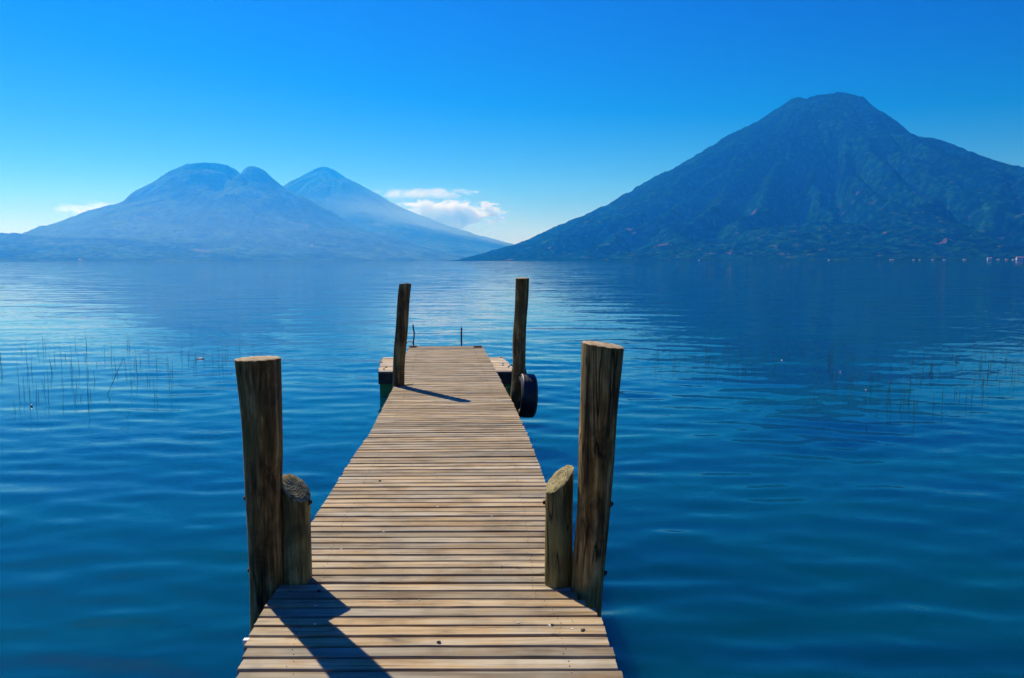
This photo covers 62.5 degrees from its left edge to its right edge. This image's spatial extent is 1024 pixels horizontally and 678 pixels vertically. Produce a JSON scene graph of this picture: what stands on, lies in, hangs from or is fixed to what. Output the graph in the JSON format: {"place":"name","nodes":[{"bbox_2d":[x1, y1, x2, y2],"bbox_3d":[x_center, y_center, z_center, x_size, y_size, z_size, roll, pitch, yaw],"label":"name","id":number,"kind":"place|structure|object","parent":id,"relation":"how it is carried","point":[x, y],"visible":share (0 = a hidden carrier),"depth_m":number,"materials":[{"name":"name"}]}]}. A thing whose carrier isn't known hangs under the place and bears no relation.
{"place":"outdoors","nodes":[
{"label":"outdoors","id":0,"kind":"place"},
{"bbox_2d":[0,162,469,261],"bbox_3d":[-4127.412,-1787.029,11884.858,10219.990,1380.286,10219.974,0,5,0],"label":"volcano","id":1,"kind":"structure","parent":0,"point":[205,211],"depth_m":10021.13},
{"bbox_2d":[283,167,513,255],"bbox_3d":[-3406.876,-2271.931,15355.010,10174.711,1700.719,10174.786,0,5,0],"label":"volcano","id":2,"kind":"structure","parent":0,"point":[352,202],"depth_m":14091.31},
{"bbox_2d":[0,260,1023,677],"bbox_3d":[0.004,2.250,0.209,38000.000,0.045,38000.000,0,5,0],"label":"water","id":3,"kind":"structure","parent":0,"point":[772,516],"depth_m":10.57,"materials":[{"name":"blue liquid"}]},
{"bbox_2d":[234,356,282,632],"bbox_3d":[-1.235,1.455,4.234,0.219,2.743,0.203,0,5,0],"label":"mooring post","id":4,"kind":"object","parent":3,"relation":"in","point":[259,382],"visible":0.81,"depth_m":4.10,"materials":[{"name":"brown wood"}]},
{"bbox_2d":[282,474,311,585],"bbox_3d":[-1.097,1.749,4.310,0.198,2.143,0.156,0,5,0],"label":"mooring post","id":5,"kind":"object","parent":3,"relation":"in","point":[296,530],"visible":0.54,"depth_m":4.18,"materials":[{"name":"brown wood"}]},
{"bbox_2d":[393,283,410,386],"bbox_3d":[-1.491,0.746,10.865,0.422,2.929,0.169,0,5,0],"label":"mooring post","id":6,"kind":"object","parent":3,"relation":"in","point":[402,318],"visible":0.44,"depth_m":10.72,"materials":[{"name":"brown wood"}]},
{"bbox_2d":[236,341,622,677],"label":"wooden pier","id":7,"kind":"structure","parent":3,"relation":"in","point":[428,538],"depth_m":4.48,"materials":[{"name":"brown wood"}]},
{"bbox_2d":[508,364,526,383],"bbox_3d":[0.068,0.617,11.803,0.261,0.540,0.528,-1,5,-8],"label":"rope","id":8,"kind":"object","parent":7,"relation":"hanging from","point":[511,372],"visible":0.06,"depth_m":11.76,"materials":[{"name":"black rubber"}]},
{"bbox_2d":[378,357,511,395],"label":"landing platform","id":9,"kind":"structure","parent":3,"relation":"in","point":[385,372],"depth_m":14.17,"materials":[{"name":"brown wood"}]},
{"bbox_2d":[510,277,528,410],"bbox_3d":[0.055,0.743,10.467,0.315,3.003,0.175,0,5,0],"label":"mooring post","id":10,"kind":"object","parent":3,"relation":"in","point":[520,320],"visible":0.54,"depth_m":10.34,"materials":[{"name":"brown wood"}]},
{"bbox_2d":[514,372,537,417],"bbox_3d":[0.157,0.680,10.254,0.274,0.556,0.534,-1,5,-7],"label":"tyre","id":11,"kind":"object","parent":10,"relation":"hanging from","point":[527,403],"visible":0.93,"depth_m":10.04,"materials":[{"name":"black rubber"}]},
{"bbox_2d":[543,465,573,588],"bbox_3d":[0.221,1.723,4.256,0.171,2.200,0.154,0,5,0],"label":"mooring post","id":12,"kind":"object","parent":3,"relation":"in","point":[558,501],"visible":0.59,"depth_m":4.13,"materials":[{"name":"brown wood"}]},
{"bbox_2d":[571,341,623,616],"bbox_3d":[0.380,1.418,4.163,0.310,2.825,0.201,0,5,0],"label":"mooring post","id":13,"kind":"object","parent":3,"relation":"in","point":[601,366],"visible":0.78,"depth_m":4.02,"materials":[{"name":"brown wood"}]},
{"bbox_2d":[0,0,1023,243],"label":"sky","id":14,"kind":"structure","parent":0,"point":[509,121],"materials":[{"name":"blue"}]},
{"bbox_2d":[450,92,1023,260],"bbox_3d":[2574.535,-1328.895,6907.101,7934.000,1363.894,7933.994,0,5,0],"label":"volcano","id":15,"kind":"structure","parent":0,"point":[840,176],"depth_m":5472.43}
]}

